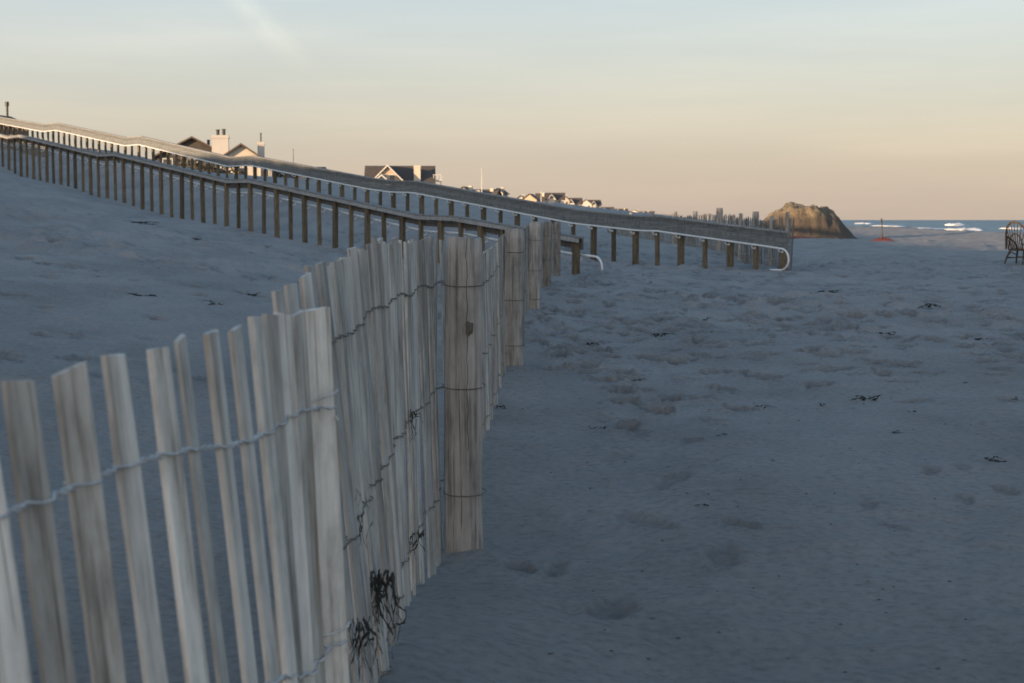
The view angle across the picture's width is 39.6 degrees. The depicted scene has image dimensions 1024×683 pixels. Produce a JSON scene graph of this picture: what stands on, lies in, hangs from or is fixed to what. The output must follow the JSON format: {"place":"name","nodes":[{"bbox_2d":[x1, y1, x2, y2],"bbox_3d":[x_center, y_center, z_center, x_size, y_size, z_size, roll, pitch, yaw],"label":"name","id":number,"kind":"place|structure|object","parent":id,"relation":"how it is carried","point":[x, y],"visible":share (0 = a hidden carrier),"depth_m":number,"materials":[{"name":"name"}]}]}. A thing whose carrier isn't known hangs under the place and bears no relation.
{"place":"outdoors","nodes":[
{"label":"outdoors","id":0,"kind":"place"},
{"bbox_2d":[0,140,1023,682],"bbox_3d":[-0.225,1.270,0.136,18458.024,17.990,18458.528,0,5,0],"label":"sand beach","id":1,"kind":"structure","parent":0,"point":[562,540],"depth_m":7.63,"materials":[{"name":"beige sand"}]},
{"bbox_2d":[0,102,26,135],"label":"beach house","id":2,"kind":"structure","parent":1,"relation":"on","point":[8,116],"depth_m":147.88,"materials":[{"name":"grey"}]},
{"bbox_2d":[0,134,44,156],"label":"snow fence","id":3,"kind":"object","parent":1,"relation":"on","point":[36,154],"visible":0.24,"depth_m":74.47,"materials":[{"name":"grey wood"}]},
{"bbox_2d":[128,293,155,295],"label":"seaweed","id":4,"kind":"object","parent":1,"relation":"on","point":[135,294],"visible":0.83,"depth_m":16.07,"materials":[{"name":"black plant"}]},
{"bbox_2d":[131,221,159,224],"bbox_3d":[-9.840,-3.173,38.002,0.962,0.105,0.450,0,5,0],"label":"seaweed","id":5,"kind":"object","parent":1,"relation":"on","point":[141,222],"visible":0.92,"depth_m":37.95,"materials":[{"name":"black plant"}]},
{"bbox_2d":[155,136,211,167],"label":"beach house","id":6,"kind":"structure","parent":1,"relation":"on","point":[192,142],"depth_m":136.37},
{"bbox_2d":[162,158,172,164],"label":"window","id":7,"kind":"structure","parent":6,"relation":"in","point":[164,160],"depth_m":136.09,"materials":[{"name":"glass"}]},
{"bbox_2d":[165,157,224,173],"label":"scrub","id":8,"kind":"object","parent":1,"relation":"on","point":[205,168],"visible":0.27,"depth_m":116.97,"materials":[{"name":"brown plant"}]},
{"bbox_2d":[190,163,243,174],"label":"scrub","id":9,"kind":"object","parent":1,"relation":"on","point":[232,169],"visible":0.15,"depth_m":122.87,"materials":[{"name":"brown plant"}]},
{"bbox_2d":[210,129,272,176],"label":"beach house","id":10,"kind":"structure","parent":1,"relation":"on","point":[220,144],"depth_m":130.74,"materials":[{"name":"beige"}]},
{"bbox_2d":[259,168,269,175],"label":"window","id":11,"kind":"structure","parent":10,"relation":"in","point":[261,171],"depth_m":130.87,"materials":[{"name":"glass"}]},
{"bbox_2d":[0,221,560,682],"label":"snow fence","id":12,"kind":"object","parent":1,"relation":"on","point":[320,383],"visible":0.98,"depth_m":2.28,"materials":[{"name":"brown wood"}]},
{"bbox_2d":[357,514,372,546],"bbox_3d":[-0.328,0.427,3.118,0.039,0.107,0.035,-2,5,-23],"label":"seaweed","id":13,"kind":"object","parent":12,"relation":"hanging from","point":[360,530],"visible":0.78,"depth_m":3.11,"materials":[{"name":"black plant"}]},
{"bbox_2d":[348,616,382,682],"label":"seaweed","id":14,"kind":"object","parent":12,"relation":"hanging from","point":[366,634],"visible":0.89,"depth_m":2.86,"materials":[{"name":"black plant"}]},
{"bbox_2d":[370,569,406,658],"bbox_3d":[-0.291,0.613,3.223,0.092,0.230,0.066,2,5,18],"label":"seaweed","id":15,"kind":"object","parent":12,"relation":"hanging from","point":[380,582],"visible":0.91,"depth_m":3.22,"materials":[{"name":"black plant"}]},
{"bbox_2d":[408,409,422,441],"bbox_3d":[-0.299,0.262,4.403,0.049,0.105,0.028,1,5,7],"label":"seaweed","id":16,"kind":"object","parent":12,"relation":"hanging from","point":[411,414],"visible":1,"depth_m":4.40,"materials":[{"name":"black plant"}]},
{"bbox_2d":[409,530,424,558],"bbox_3d":[-0.297,0.637,4.431,0.051,0.103,0.037,0,5,0],"label":"seaweed","id":17,"kind":"object","parent":12,"relation":"hanging from","point":[419,536],"visible":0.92,"depth_m":4.43,"materials":[{"name":"black plant"}]},
{"bbox_2d":[277,173,293,177],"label":"scrub","id":18,"kind":"object","parent":1,"relation":"on","point":[280,175],"visible":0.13,"depth_m":134.79,"materials":[{"name":"brown plant"}]},
{"bbox_2d":[0,134,602,274],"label":"ramp railing","id":19,"kind":"object","parent":1,"relation":"on","point":[575,243],"visible":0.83,"depth_m":44.02,"materials":[{"name":"brown wood"}]},
{"bbox_2d":[277,167,325,178],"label":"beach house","id":20,"kind":"structure","parent":1,"relation":"on","point":[299,176],"depth_m":142.47,"materials":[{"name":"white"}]},
{"bbox_2d":[0,117,790,270],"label":"ramp railing","id":21,"kind":"object","parent":1,"relation":"on","point":[677,227],"visible":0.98,"depth_m":44.89,"materials":[{"name":"grey wood"}]},
{"bbox_2d":[364,164,441,185],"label":"beach house","id":22,"kind":"structure","parent":1,"relation":"on","point":[421,173],"depth_m":216.37,"materials":[{"name":"beige"}]},
{"bbox_2d":[461,186,474,190],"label":"beach house","id":23,"kind":"structure","parent":1,"relation":"on","point":[468,187],"depth_m":326.52,"materials":[{"name":"beige"}]},
{"bbox_2d":[474,188,502,195],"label":"beach house","id":24,"kind":"structure","parent":1,"relation":"on","point":[494,191],"depth_m":341.84,"materials":[{"name":"grey"}]},
{"bbox_2d":[496,187,509,196],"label":"beach house","id":25,"kind":"structure","parent":1,"relation":"on","point":[504,192],"depth_m":361.48,"materials":[{"name":"beige"}]},
{"bbox_2d":[523,194,540,201],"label":"beach house","id":26,"kind":"structure","parent":1,"relation":"on","point":[531,197],"depth_m":449.31,"materials":[{"name":"beige"}]},
{"bbox_2d":[535,193,545,201],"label":"beach house","id":27,"kind":"structure","parent":1,"relation":"on","point":[540,195],"depth_m":495.96,"materials":[{"name":"grey"}]},
{"bbox_2d":[545,193,564,202],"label":"beach house","id":28,"kind":"structure","parent":1,"relation":"on","point":[554,197],"depth_m":474.45,"materials":[{"name":"white"}]},
{"bbox_2d":[564,195,569,203],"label":"beach house","id":29,"kind":"structure","parent":1,"relation":"on","point":[566,200],"depth_m":534.37,"materials":[{"name":"beige"}]},
{"bbox_2d":[568,198,582,205],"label":"beach house","id":30,"kind":"structure","parent":1,"relation":"on","point":[576,201],"depth_m":594.49,"materials":[{"name":"grey"}]},
{"bbox_2d":[582,199,592,206],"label":"beach house","id":31,"kind":"structure","parent":1,"relation":"on","point":[586,203],"depth_m":633.27,"materials":[{"name":"white"}]},
{"bbox_2d":[588,200,601,207],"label":"beach house","id":32,"kind":"structure","parent":1,"relation":"on","point":[596,203],"depth_m":674.19,"materials":[{"name":"grey"}]},
{"bbox_2d":[184,255,1012,682],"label":"wrack crumbs","id":33,"kind":"object","parent":1,"relation":"on","point":[740,479],"visible":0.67,"depth_m":5.53,"materials":[{"name":"black plant"}]},
{"bbox_2d":[652,333,673,336],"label":"seaweed","id":34,"kind":"object","parent":1,"relation":"on","point":[661,334],"visible":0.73,"depth_m":14.99,"materials":[{"name":"black plant"}]},
{"bbox_2d":[607,208,793,269],"bbox_3d":[6.865,-5.354,69.420,0.356,2.037,70.617,0,5,0],"label":"snow fence","id":35,"kind":"object","parent":1,"relation":"on","point":[740,251],"visible":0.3,"depth_m":41.88,"materials":[{"name":"grey wood"}]},
{"bbox_2d":[789,236,817,238],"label":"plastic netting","id":36,"kind":"object","parent":1,"relation":"on","point":[794,237],"visible":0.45,"depth_m":93.46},
{"bbox_2d":[759,202,857,238],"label":"sand mound","id":37,"kind":"object","parent":1,"relation":"on","point":[813,221],"visible":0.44,"depth_m":96.67,"materials":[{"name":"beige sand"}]},
{"bbox_2d":[851,395,880,400],"bbox_3d":[2.486,0.398,10.007,0.192,0.044,0.168,2,5,27],"label":"seaweed","id":38,"kind":"object","parent":1,"relation":"on","point":[863,398],"visible":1,"depth_m":10.00,"materials":[{"name":"black plant"}]},
{"bbox_2d":[871,237,895,241],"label":"plastic netting","id":39,"kind":"object","parent":1,"relation":"on","point":[883,239],"visible":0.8,"depth_m":86.51,"materials":[{"name":"red plastic"}]},
{"bbox_2d":[918,303,940,307],"bbox_3d":[5.633,-0.478,19.173,0.143,0.077,0.332,-5,7,-44],"label":"seaweed","id":40,"kind":"object","parent":1,"relation":"on","point":[929,304],"visible":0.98,"depth_m":19.16,"materials":[{"name":"black plant"}]},
{"bbox_2d":[984,456,1006,461],"bbox_3d":[2.398,0.585,7.024,0.120,0.033,0.066,-3,6,-28],"label":"seaweed","id":41,"kind":"object","parent":1,"relation":"on","point":[994,458],"visible":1,"depth_m":7.02,"materials":[{"name":"black plant"}]},
{"bbox_2d":[1004,221,1023,264],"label":"rattan chair","id":42,"kind":"object","parent":1,"relation":"on","point":[1016,246],"visible":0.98,"depth_m":39.35,"materials":[{"name":"wicker"}]},
{"bbox_2d":[0,0,1023,219],"label":"sky","id":43,"kind":"structure","parent":0,"point":[857,109],"materials":[{"name":"beige"}]},
{"bbox_2d":[723,220,1023,232],"bbox_3d":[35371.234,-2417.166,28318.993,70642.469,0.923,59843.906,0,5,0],"label":"sea","id":44,"kind":"structure","parent":0,"point":[990,225],"depth_m":841.06,"materials":[{"name":"liquid"}]},
{"bbox_2d":[872,225,906,226],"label":"breaking wave","id":45,"kind":"object","parent":44,"relation":"on","point":[890,225],"visible":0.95,"depth_m":491.82,"materials":[{"name":"liquid"}]},
{"bbox_2d":[945,223,968,225],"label":"breaking wave","id":46,"kind":"object","parent":44,"relation":"on","point":[955,224],"visible":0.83,"depth_m":522.00,"materials":[{"name":"liquid"}]},
{"bbox_2d":[944,227,983,230],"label":"breaking wave","id":47,"kind":"object","parent":44,"relation":"on","point":[971,229],"visible":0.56,"depth_m":290.59,"materials":[{"name":"liquid"}]}
]}

